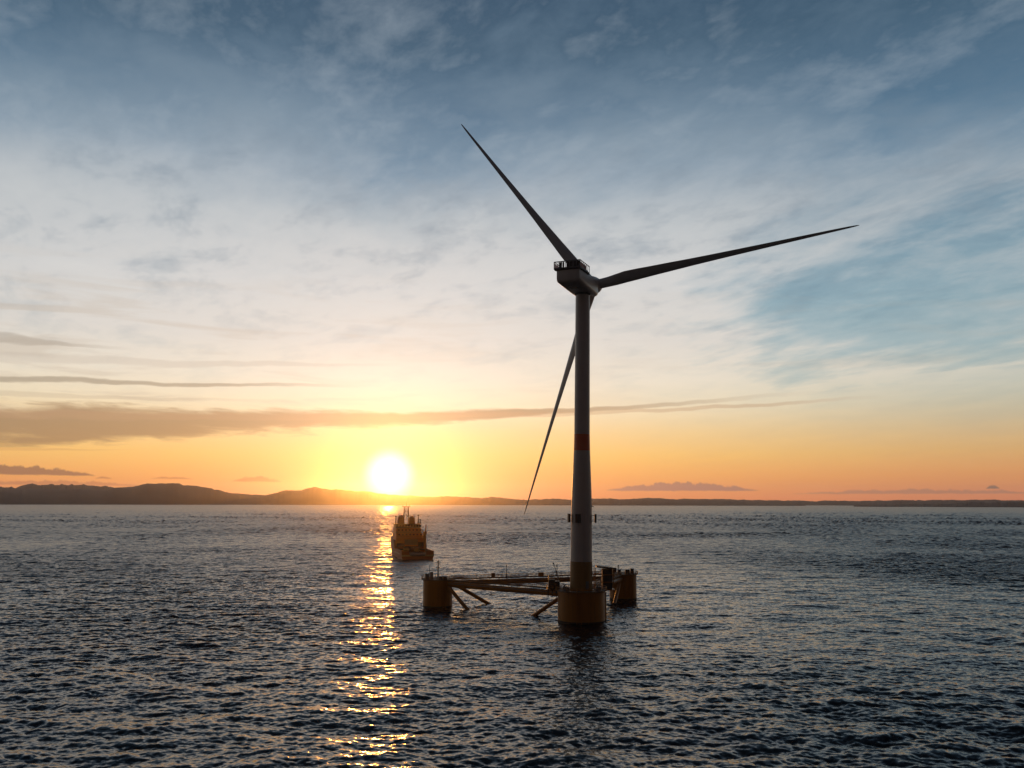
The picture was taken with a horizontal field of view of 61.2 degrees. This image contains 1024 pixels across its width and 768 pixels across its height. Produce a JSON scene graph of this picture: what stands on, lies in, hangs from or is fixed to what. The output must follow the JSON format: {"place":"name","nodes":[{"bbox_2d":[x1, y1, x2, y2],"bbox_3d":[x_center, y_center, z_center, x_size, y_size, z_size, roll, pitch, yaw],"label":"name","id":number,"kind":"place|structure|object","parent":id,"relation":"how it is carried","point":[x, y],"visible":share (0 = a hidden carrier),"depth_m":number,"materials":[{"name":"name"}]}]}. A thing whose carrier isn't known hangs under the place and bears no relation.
{"place":"outdoors","nodes":[
{"label":"outdoors","id":0,"kind":"place"},
{"bbox_2d":[0,483,113,489],"bbox_3d":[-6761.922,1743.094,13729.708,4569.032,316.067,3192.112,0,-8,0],"label":"hills","id":1,"kind":"structure","parent":0,"point":[53,486],"depth_m":13353.96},
{"bbox_2d":[0,483,805,505],"bbox_3d":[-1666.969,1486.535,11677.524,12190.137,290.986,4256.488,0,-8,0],"label":"hills","id":2,"kind":"structure","parent":0,"point":[163,494],"depth_m":11340.63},
{"bbox_2d":[0,505,1023,767],"bbox_3d":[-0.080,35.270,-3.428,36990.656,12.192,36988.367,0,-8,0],"label":"sea","id":3,"kind":"structure","parent":0,"point":[324,637],"depth_m":221.50,"materials":[{"name":"blue liquid"}]},
{"bbox_2d":[391,502,433,559],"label":"offshore ship","id":4,"kind":"object","parent":3,"relation":"on","point":[408,540],"visible":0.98,"depth_m":568.92,"materials":[{"name":"yellow metal"}]},
{"bbox_2d":[421,560,637,624],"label":"floating platform","id":5,"kind":"structure","parent":3,"relation":"on","point":[581,607],"depth_m":282.67,"materials":[{"name":"yellow paint"}]},
{"bbox_2d":[461,124,858,589],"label":"wind turbine","id":6,"kind":"object","parent":5,"relation":"on","point":[579,282],"visible":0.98,"depth_m":265.90,"materials":[{"name":"white metal"}]},
{"bbox_2d":[0,0,1023,501],"label":"sky","id":7,"kind":"structure","parent":0,"point":[252,247],"materials":[{"name":"blue"}]},
{"bbox_2d":[620,498,1023,505],"bbox_3d":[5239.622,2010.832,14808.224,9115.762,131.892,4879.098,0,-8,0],"label":"hills","id":8,"kind":"structure","parent":0,"point":[844,502],"depth_m":14351.80,"materials":[{"name":"grey"}]},
{"bbox_2d":[854,501,1023,506],"bbox_3d":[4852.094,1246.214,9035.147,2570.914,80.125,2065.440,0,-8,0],"label":"hills","id":9,"kind":"structure","parent":0,"point":[994,504],"depth_m":8769.70,"materials":[{"name":"grey"}]}
]}

